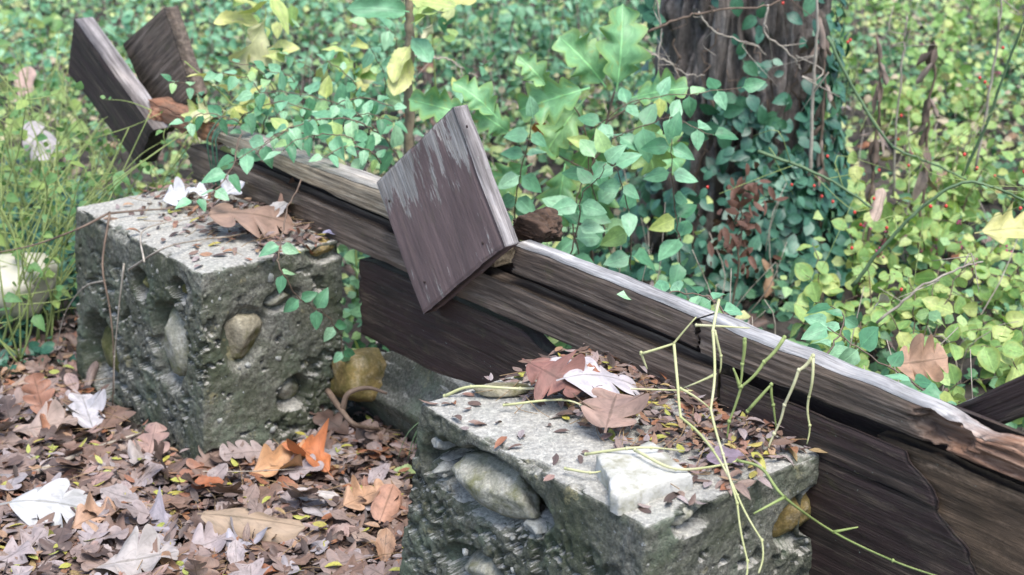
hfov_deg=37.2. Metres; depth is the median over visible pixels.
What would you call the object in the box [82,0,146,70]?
honeysuckle bush
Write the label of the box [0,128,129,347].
tall weed
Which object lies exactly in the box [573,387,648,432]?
fallen leaf
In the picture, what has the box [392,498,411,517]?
fallen leaf
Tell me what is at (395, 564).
fallen leaf
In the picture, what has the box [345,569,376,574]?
fallen leaf
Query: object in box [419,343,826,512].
leaf litter
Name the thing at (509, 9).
honeysuckle bush
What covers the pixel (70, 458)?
dark branch
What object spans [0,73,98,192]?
tall weed
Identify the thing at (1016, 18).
coralberry shrub
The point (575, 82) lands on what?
honeysuckle bush
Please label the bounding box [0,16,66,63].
broadleaf weed
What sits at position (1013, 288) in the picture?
coralberry shrub
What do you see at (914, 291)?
bare twig
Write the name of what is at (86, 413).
fallen leaf
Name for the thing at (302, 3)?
honeysuckle bush
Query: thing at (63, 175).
tall weed
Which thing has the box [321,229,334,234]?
fallen leaf
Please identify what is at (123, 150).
tall weed
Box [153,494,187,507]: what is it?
fallen leaf
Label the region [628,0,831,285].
tree
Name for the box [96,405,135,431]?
fallen leaf
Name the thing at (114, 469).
fallen leaf
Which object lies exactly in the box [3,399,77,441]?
fallen leaf
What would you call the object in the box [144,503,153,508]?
fallen leaf
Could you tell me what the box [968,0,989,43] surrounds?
coralberry shrub
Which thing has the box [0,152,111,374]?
vinca patch
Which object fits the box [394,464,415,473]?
fallen leaf
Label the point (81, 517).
fallen leaf
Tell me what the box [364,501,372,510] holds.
fallen leaf
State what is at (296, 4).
honeysuckle bush
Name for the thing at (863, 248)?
coralberry shrub
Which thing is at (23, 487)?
fallen leaf
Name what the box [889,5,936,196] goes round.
bare twig
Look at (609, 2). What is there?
honeysuckle bush
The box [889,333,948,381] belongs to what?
fallen leaf
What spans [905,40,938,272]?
withered stalk
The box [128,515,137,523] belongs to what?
fallen leaf
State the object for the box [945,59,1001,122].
coralberry shrub
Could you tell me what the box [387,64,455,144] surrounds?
honeysuckle bush
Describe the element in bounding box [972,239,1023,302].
coralberry shrub
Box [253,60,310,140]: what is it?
honeysuckle vine
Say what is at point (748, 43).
bare twig
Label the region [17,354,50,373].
fallen leaf
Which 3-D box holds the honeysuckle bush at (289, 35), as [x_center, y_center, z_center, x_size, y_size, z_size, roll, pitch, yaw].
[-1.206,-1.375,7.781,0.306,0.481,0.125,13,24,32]
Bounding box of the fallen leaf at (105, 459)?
[84,453,113,467]
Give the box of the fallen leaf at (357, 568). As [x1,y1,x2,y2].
[331,554,368,574]
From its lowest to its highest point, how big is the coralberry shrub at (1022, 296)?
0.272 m
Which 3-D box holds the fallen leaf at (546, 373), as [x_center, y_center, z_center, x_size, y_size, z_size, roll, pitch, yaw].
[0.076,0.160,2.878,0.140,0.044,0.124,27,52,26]
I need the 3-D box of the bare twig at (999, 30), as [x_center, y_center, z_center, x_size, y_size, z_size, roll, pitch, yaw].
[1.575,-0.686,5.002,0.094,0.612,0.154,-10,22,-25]
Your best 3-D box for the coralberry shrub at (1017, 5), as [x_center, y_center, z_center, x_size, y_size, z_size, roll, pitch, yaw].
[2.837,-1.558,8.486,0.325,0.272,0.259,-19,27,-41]
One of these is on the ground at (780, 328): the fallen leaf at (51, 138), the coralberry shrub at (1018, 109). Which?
the coralberry shrub at (1018, 109)
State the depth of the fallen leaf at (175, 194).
4.08 m
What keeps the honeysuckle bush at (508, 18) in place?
on the ground at (780, 328)
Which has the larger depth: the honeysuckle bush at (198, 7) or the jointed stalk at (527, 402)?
the honeysuckle bush at (198, 7)
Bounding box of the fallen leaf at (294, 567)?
[270,555,303,574]
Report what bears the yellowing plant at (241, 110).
on the ground at (780, 328)
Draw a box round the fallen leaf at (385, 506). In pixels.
[370,484,401,522]
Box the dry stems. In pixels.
[0,0,1023,574]
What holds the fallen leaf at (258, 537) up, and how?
on the leaf litter at (54, 547)
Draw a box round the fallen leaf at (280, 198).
[278,177,294,211]
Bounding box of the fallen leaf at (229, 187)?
[217,173,247,201]
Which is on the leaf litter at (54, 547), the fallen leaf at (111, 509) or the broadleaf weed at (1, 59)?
the fallen leaf at (111, 509)
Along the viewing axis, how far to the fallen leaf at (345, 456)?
3.78 m
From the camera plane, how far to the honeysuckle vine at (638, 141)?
3.90 m
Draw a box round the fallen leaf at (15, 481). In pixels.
[0,472,31,490]
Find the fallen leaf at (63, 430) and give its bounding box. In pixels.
[61,418,72,431]
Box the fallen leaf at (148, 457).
[140,455,159,464]
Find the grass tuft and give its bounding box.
[397,422,418,460]
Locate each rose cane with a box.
[706,130,891,268]
[781,1,998,179]
[850,134,1023,291]
[942,19,1023,196]
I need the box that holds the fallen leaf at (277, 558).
[263,556,281,565]
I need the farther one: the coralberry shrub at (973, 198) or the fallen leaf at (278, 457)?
the coralberry shrub at (973, 198)
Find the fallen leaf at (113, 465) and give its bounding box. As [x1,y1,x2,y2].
[110,461,124,478]
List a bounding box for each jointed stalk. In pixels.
[443,385,691,397]
[502,398,581,406]
[564,467,600,473]
[584,446,735,470]
[639,317,763,572]
[684,299,749,574]
[726,335,786,437]
[736,458,933,574]
[746,382,776,428]
[766,353,814,450]
[806,358,814,443]
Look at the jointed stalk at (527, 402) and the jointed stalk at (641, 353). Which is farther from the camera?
the jointed stalk at (527, 402)
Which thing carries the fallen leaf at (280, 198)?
on the leaf litter at (299, 239)
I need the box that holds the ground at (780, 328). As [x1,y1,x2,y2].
[0,0,1023,574]
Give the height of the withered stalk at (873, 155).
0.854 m
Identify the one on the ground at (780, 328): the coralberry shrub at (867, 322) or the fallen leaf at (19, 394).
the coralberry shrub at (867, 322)
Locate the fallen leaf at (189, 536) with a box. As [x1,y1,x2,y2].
[183,532,202,547]
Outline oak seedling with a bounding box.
[408,4,688,262]
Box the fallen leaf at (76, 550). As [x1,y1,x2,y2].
[70,543,99,557]
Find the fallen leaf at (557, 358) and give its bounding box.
[551,357,594,370]
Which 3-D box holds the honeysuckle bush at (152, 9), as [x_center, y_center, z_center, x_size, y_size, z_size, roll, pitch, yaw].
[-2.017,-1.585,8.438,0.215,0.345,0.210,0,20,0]
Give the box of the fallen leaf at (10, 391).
[3,385,20,394]
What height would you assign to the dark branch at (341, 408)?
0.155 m
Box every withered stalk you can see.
[707,161,788,315]
[799,16,835,249]
[862,36,888,280]
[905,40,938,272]
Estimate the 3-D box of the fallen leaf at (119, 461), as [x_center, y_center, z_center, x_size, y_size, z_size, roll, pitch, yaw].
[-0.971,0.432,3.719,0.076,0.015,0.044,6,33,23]
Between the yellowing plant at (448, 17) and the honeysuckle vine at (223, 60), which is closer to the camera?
the honeysuckle vine at (223, 60)
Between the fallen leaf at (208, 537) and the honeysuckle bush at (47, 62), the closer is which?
the fallen leaf at (208, 537)
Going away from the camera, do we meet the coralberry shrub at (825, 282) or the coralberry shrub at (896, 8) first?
the coralberry shrub at (825, 282)
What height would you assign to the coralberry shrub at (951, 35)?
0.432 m
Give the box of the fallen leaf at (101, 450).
[76,445,115,470]
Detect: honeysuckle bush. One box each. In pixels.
[0,0,46,62]
[0,21,66,80]
[0,32,61,121]
[0,37,39,81]
[30,0,49,27]
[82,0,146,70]
[104,0,145,43]
[125,14,155,68]
[132,0,163,18]
[150,15,235,72]
[151,0,199,11]
[171,0,224,83]
[192,0,205,23]
[196,31,227,102]
[202,0,230,72]
[224,0,279,46]
[225,79,267,109]
[237,0,285,24]
[258,0,295,65]
[261,0,344,102]
[288,0,303,37]
[288,0,332,53]
[290,0,369,58]
[330,36,379,102]
[333,18,422,120]
[340,0,354,17]
[352,15,430,49]
[354,19,402,58]
[367,20,417,65]
[368,5,434,116]
[376,24,400,55]
[380,18,404,48]
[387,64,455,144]
[413,6,445,38]
[435,4,489,59]
[439,86,473,116]
[452,20,525,116]
[464,0,510,66]
[489,0,523,38]
[493,0,537,79]
[493,8,567,70]
[542,0,571,82]
[561,0,636,39]
[564,57,629,109]
[569,0,587,30]
[576,0,606,77]
[580,31,647,145]
[588,0,611,19]
[602,0,621,25]
[604,68,654,109]
[607,0,638,11]
[622,43,649,105]
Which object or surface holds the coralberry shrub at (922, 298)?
on the ground at (780, 328)
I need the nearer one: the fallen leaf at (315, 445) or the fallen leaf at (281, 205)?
the fallen leaf at (315, 445)
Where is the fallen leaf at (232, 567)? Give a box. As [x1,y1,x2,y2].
[228,560,246,571]
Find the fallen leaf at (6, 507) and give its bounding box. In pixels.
[0,498,14,516]
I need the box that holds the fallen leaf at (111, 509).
[100,502,125,523]
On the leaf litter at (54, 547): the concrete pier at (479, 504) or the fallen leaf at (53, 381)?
the fallen leaf at (53, 381)
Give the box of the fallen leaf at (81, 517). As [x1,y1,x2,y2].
[71,491,123,528]
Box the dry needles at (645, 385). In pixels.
[475,352,806,488]
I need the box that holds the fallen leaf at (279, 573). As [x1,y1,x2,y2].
[272,565,306,574]
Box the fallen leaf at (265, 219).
[200,203,293,241]
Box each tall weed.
[0,0,149,221]
[0,7,22,26]
[0,24,116,327]
[0,24,126,215]
[0,31,121,265]
[0,50,62,253]
[0,50,106,220]
[0,63,130,253]
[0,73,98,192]
[0,76,83,362]
[0,78,75,250]
[0,87,245,337]
[0,95,164,341]
[0,103,72,250]
[0,104,253,322]
[0,105,115,263]
[0,108,116,254]
[0,110,163,253]
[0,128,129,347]
[2,85,143,313]
[2,124,135,233]
[55,85,209,194]
[93,120,177,201]
[119,94,209,191]
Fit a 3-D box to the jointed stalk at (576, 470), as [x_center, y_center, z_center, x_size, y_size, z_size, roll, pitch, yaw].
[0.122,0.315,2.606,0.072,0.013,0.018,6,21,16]
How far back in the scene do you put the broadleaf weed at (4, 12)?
8.13 m
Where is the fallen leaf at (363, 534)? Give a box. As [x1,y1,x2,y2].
[351,529,375,541]
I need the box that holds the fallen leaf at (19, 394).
[11,384,32,407]
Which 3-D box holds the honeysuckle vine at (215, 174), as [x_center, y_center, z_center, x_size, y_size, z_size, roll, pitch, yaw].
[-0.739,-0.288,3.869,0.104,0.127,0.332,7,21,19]
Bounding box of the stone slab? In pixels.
[595,441,692,515]
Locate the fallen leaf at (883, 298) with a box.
[873,294,889,309]
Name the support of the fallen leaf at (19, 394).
on the leaf litter at (54, 547)
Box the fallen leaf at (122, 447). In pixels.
[107,444,127,455]
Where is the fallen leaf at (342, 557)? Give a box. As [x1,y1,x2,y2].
[319,548,370,573]
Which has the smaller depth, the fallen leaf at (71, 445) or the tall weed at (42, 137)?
the fallen leaf at (71, 445)
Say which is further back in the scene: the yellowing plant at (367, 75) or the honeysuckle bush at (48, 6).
the honeysuckle bush at (48, 6)
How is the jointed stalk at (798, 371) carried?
on the leaf litter at (613, 366)
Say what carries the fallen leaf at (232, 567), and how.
on the leaf litter at (54, 547)
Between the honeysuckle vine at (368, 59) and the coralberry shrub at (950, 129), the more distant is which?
the coralberry shrub at (950, 129)
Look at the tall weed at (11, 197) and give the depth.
4.72 m
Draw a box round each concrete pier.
[74,183,346,464]
[399,353,818,574]
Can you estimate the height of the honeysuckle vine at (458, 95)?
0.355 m
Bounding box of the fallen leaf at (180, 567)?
[160,558,187,570]
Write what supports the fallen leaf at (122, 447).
on the ground at (780, 328)
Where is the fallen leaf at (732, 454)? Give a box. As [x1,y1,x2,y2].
[703,446,746,464]
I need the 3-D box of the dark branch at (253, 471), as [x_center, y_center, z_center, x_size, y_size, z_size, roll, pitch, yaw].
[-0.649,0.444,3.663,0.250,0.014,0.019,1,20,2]
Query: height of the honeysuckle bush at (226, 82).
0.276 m
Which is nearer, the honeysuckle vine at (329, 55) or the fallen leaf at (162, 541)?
the fallen leaf at (162, 541)
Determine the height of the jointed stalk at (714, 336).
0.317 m
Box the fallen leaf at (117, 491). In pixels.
[100,483,138,504]
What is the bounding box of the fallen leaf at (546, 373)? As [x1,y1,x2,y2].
[522,350,585,399]
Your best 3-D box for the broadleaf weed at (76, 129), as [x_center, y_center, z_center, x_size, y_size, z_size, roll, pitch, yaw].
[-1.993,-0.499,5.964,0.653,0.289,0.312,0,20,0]
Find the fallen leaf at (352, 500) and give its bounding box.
[338,475,383,509]
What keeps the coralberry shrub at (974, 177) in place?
on the ground at (780, 328)
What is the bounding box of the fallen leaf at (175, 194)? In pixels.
[158,177,207,205]
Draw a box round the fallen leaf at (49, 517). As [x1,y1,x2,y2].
[36,512,60,530]
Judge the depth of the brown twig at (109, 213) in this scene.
3.96 m
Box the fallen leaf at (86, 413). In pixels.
[63,388,105,427]
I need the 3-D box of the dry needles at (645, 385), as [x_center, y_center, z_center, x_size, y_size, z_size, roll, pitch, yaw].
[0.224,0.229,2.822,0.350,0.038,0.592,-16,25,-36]
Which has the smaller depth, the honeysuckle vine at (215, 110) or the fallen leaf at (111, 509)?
the fallen leaf at (111, 509)
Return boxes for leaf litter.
[0,312,416,574]
[104,175,327,267]
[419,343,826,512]
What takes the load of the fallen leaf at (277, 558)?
on the leaf litter at (54, 547)
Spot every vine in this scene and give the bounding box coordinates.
[161,74,204,127]
[169,105,250,136]
[175,134,261,211]
[204,70,275,133]
[206,115,258,189]
[214,56,288,138]
[220,109,379,173]
[230,94,319,134]
[236,71,403,174]
[238,118,311,164]
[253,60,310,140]
[259,179,354,362]
[263,120,374,169]
[270,48,347,124]
[302,86,406,141]
[309,142,385,171]
[316,50,383,149]
[328,96,407,155]
[349,17,423,139]
[357,36,401,147]
[451,51,494,103]
[497,95,546,221]
[542,100,737,254]
[552,144,626,262]
[562,76,765,253]
[593,129,655,271]
[617,279,741,315]
[641,111,697,285]
[801,313,956,404]
[806,296,858,357]
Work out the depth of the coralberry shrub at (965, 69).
6.70 m
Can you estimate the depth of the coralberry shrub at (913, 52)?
7.37 m
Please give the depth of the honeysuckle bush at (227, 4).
7.58 m
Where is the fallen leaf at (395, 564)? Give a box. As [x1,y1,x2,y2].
[392,559,401,571]
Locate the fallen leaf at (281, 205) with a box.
[270,201,294,216]
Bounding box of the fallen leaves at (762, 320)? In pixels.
[0,0,1023,529]
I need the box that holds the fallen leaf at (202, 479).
[187,475,223,488]
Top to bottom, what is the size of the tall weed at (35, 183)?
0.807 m
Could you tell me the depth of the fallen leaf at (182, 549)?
3.31 m
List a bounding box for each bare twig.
[414,55,477,78]
[641,0,679,69]
[647,0,819,32]
[649,37,704,77]
[693,10,777,86]
[758,4,813,73]
[796,0,839,175]
[876,253,982,323]
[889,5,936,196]
[973,0,1020,171]
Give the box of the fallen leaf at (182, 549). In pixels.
[173,541,194,561]
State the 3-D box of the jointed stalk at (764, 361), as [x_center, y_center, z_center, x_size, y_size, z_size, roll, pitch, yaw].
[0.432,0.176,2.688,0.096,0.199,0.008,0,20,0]
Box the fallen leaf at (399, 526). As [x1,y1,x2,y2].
[383,521,403,539]
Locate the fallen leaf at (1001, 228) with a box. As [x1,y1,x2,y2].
[975,202,1023,243]
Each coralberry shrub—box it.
[790,304,897,357]
[794,242,862,349]
[824,111,829,149]
[829,314,885,370]
[830,29,886,86]
[831,0,861,55]
[831,195,887,312]
[847,151,955,277]
[852,256,927,359]
[853,80,913,142]
[860,0,888,37]
[871,255,980,389]
[879,0,921,61]
[883,85,936,139]
[891,191,980,271]
[894,119,975,164]
[895,132,934,211]
[896,255,965,326]
[897,50,972,110]
[898,28,963,70]
[916,144,1014,259]
[921,3,959,78]
[931,0,999,67]
[934,49,1017,120]
[937,151,998,223]
[937,288,1023,378]
[943,363,1007,404]
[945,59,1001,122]
[946,233,1019,282]
[947,73,1002,157]
[952,252,1023,321]
[959,128,1023,212]
[962,0,1016,48]
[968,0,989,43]
[969,323,1023,424]
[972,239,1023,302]
[995,0,1023,29]
[1001,14,1023,71]
[1012,98,1023,116]
[1016,280,1023,313]
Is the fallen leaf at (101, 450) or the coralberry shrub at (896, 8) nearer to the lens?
the fallen leaf at (101, 450)
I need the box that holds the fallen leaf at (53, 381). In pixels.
[41,376,61,390]
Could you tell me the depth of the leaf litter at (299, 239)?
3.91 m
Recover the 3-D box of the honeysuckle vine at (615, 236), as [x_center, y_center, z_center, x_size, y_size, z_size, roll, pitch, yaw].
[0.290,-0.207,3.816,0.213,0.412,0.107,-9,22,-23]
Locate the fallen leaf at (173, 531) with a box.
[161,518,177,539]
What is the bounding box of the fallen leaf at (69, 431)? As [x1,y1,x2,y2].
[56,428,71,440]
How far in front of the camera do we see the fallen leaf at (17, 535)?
3.39 m
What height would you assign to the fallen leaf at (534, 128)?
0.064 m
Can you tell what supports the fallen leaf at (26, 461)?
on the leaf litter at (54, 547)
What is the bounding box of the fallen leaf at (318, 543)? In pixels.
[310,538,329,553]
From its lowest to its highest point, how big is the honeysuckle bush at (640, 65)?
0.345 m
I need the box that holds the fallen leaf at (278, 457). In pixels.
[243,439,305,477]
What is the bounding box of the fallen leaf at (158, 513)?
[124,486,179,531]
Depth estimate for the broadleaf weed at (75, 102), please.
6.40 m
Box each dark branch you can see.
[35,432,141,475]
[192,469,290,471]
[325,386,404,436]
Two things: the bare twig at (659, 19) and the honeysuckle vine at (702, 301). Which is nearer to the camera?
the honeysuckle vine at (702, 301)
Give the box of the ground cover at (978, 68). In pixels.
[0,0,1023,428]
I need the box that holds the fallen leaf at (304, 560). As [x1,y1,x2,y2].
[291,553,313,564]
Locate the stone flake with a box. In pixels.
[472,382,530,396]
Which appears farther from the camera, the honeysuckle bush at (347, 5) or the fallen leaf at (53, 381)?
the honeysuckle bush at (347, 5)
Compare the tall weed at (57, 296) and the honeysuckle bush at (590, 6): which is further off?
the honeysuckle bush at (590, 6)
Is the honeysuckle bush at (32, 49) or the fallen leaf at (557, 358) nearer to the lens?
the fallen leaf at (557, 358)
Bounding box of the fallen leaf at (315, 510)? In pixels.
[301,499,332,516]
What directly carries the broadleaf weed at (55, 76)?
on the ground at (780, 328)
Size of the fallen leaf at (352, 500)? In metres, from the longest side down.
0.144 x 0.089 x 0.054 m
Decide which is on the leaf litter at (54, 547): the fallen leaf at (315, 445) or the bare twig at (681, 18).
the fallen leaf at (315, 445)
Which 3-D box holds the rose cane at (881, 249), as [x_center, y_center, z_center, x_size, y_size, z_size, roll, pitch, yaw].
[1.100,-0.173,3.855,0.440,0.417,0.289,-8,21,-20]
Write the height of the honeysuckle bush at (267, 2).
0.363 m
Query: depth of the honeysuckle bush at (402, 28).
7.79 m
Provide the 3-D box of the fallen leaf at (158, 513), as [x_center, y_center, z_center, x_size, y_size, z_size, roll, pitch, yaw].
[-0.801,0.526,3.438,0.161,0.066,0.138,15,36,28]
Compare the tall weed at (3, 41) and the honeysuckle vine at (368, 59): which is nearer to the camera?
the honeysuckle vine at (368, 59)
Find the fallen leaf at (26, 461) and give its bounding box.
[0,449,35,475]
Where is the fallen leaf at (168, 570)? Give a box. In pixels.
[163,567,176,573]
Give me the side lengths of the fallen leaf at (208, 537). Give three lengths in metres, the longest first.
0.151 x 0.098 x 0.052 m
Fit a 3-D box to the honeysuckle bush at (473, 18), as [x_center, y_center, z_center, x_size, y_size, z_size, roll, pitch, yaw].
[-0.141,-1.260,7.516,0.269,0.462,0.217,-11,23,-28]
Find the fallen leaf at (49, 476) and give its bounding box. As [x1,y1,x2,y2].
[39,471,53,486]
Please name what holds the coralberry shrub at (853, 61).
on the ground at (780, 328)
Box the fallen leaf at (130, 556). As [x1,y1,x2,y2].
[81,524,178,574]
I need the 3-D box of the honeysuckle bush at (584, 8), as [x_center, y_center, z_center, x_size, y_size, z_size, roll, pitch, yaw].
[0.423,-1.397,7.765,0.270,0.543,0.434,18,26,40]
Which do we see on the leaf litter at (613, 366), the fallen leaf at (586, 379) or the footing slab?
the fallen leaf at (586, 379)
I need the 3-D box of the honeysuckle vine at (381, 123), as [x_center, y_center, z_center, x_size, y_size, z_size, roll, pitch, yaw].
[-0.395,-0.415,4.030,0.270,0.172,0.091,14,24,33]
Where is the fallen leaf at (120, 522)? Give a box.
[102,514,132,544]
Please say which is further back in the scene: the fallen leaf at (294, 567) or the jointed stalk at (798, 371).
the fallen leaf at (294, 567)
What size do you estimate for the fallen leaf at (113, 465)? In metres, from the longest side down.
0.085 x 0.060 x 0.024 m
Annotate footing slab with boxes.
[355,351,473,442]
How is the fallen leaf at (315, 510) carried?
on the leaf litter at (54, 547)
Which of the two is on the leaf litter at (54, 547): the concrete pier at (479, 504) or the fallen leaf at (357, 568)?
the fallen leaf at (357, 568)
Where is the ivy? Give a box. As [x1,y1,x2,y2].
[550,0,908,320]
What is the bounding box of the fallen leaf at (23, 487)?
[0,473,29,492]
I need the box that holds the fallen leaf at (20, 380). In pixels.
[12,374,27,387]
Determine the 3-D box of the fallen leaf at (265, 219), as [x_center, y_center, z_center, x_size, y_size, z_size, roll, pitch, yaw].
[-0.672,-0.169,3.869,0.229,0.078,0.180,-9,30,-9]
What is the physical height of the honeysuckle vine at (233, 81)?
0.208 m
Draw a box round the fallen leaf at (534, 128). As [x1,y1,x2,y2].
[531,122,546,134]
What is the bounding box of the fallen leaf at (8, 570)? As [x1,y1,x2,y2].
[6,565,24,574]
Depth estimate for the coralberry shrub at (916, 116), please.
6.42 m
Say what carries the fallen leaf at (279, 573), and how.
on the leaf litter at (54, 547)
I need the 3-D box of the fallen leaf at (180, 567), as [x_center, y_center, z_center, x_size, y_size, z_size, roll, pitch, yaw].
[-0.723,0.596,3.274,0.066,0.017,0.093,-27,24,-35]
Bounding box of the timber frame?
[68,6,1023,574]
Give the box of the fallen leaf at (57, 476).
[34,472,70,486]
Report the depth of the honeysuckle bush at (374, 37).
7.16 m
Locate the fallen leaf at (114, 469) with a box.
[100,463,120,474]
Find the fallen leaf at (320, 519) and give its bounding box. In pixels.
[314,510,334,521]
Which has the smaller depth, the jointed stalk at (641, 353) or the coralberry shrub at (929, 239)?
the jointed stalk at (641, 353)
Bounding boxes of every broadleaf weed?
[0,1,61,47]
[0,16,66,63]
[0,47,35,95]
[0,88,41,124]
[1,119,88,181]
[10,90,76,146]
[15,58,75,124]
[41,69,137,145]
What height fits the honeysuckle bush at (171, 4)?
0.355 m
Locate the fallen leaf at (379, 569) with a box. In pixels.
[363,561,397,574]
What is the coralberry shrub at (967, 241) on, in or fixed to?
on the ground at (780, 328)
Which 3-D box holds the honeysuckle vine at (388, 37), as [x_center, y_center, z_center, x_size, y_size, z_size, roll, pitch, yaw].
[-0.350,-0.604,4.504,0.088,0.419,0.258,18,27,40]
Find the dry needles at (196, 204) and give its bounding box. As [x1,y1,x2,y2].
[129,185,313,255]
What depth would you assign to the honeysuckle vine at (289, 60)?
4.55 m
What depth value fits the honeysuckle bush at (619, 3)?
8.56 m
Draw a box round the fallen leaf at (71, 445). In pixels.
[60,439,90,453]
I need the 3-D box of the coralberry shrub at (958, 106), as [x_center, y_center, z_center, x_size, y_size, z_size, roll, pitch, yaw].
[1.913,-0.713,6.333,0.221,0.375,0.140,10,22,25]
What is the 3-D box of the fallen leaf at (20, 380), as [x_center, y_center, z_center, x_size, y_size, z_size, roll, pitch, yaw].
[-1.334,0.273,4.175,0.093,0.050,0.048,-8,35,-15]
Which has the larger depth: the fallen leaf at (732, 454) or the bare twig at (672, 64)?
the bare twig at (672, 64)
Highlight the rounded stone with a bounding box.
[0,252,57,320]
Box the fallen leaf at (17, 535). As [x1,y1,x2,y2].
[6,527,26,541]
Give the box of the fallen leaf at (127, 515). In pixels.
[116,510,150,527]
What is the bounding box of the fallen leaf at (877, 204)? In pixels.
[869,188,885,221]
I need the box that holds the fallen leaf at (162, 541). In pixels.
[158,533,176,547]
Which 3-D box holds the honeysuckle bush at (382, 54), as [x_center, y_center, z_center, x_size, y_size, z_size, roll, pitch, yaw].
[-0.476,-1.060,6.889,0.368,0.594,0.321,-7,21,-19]
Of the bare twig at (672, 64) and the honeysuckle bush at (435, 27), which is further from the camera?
the honeysuckle bush at (435, 27)
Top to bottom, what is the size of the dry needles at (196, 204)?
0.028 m
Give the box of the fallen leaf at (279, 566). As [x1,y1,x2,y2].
[267,552,297,573]
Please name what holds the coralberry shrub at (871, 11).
on the ground at (780, 328)
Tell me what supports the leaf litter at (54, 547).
on the ground at (780, 328)
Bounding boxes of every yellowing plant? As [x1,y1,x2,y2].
[181,61,272,153]
[214,0,299,134]
[315,37,380,297]
[402,0,475,86]
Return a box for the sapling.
[347,0,455,153]
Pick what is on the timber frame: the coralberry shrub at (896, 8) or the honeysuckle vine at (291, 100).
the honeysuckle vine at (291, 100)
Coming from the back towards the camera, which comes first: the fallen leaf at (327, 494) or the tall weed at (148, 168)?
the tall weed at (148, 168)
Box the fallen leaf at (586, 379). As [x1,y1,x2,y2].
[556,357,639,397]
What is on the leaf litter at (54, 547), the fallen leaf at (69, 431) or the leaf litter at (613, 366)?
the fallen leaf at (69, 431)
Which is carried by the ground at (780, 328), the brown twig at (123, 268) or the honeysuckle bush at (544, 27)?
the honeysuckle bush at (544, 27)
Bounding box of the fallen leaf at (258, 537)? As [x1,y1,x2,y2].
[225,516,270,553]
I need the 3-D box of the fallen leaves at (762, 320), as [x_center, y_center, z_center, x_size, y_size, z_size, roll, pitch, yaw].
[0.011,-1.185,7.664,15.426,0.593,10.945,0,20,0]
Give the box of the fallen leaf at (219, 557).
[197,548,224,559]
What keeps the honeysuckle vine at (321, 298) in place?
hanging from the timber frame
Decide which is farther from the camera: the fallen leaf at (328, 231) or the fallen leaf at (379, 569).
the fallen leaf at (328, 231)
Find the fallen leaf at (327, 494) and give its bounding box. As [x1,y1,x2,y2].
[297,487,337,501]
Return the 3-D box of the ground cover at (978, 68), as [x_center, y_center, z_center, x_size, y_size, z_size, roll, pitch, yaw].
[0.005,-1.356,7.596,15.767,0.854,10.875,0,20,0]
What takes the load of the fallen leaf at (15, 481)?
on the leaf litter at (54, 547)
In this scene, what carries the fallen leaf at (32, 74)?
on the tall weed at (37, 83)
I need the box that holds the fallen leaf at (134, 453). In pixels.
[125,438,157,470]
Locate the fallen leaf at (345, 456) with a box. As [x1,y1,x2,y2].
[337,448,349,457]
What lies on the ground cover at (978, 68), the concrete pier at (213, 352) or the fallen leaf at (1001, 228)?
the fallen leaf at (1001, 228)
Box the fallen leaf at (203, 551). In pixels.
[180,543,216,570]
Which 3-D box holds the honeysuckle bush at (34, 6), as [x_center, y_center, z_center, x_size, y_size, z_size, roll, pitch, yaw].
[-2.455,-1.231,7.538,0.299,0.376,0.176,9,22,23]
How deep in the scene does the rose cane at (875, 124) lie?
4.56 m
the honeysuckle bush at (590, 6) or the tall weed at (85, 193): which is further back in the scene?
the honeysuckle bush at (590, 6)
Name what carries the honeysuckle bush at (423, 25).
on the ground at (780, 328)
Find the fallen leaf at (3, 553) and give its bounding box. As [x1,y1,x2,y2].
[0,551,7,555]
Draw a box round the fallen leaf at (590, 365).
[586,363,599,386]
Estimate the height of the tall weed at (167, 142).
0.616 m
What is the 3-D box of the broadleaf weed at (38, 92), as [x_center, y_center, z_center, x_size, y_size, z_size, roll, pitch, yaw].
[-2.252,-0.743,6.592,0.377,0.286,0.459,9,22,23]
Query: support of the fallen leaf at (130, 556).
on the leaf litter at (54, 547)
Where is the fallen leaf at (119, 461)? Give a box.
[112,456,123,467]
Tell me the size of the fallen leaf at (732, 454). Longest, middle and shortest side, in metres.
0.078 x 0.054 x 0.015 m
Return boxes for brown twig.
[0,204,208,405]
[55,280,105,352]
[114,263,124,394]
[128,218,246,270]
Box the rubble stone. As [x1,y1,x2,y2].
[329,347,386,401]
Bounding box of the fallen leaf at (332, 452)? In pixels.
[324,442,345,459]
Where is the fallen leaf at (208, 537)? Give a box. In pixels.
[177,521,233,554]
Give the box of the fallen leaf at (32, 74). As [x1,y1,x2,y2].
[14,66,36,98]
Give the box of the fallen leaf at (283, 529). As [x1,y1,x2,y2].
[197,508,304,543]
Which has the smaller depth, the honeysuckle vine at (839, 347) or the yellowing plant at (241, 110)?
the honeysuckle vine at (839, 347)
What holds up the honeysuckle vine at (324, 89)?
attached to the timber frame
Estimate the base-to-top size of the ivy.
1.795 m
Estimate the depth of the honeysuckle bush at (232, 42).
7.03 m
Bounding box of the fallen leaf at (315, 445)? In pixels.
[282,418,333,477]
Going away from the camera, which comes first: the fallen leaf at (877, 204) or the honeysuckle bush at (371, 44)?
the fallen leaf at (877, 204)
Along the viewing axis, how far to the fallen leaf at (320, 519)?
3.47 m
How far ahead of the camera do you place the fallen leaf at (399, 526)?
3.43 m
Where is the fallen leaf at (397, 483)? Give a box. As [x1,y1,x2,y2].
[381,477,404,487]
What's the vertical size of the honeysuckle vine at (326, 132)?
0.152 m
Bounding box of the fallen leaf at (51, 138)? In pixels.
[22,121,59,160]
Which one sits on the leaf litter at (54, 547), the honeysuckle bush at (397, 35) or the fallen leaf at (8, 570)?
the fallen leaf at (8, 570)
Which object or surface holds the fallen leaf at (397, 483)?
on the leaf litter at (54, 547)

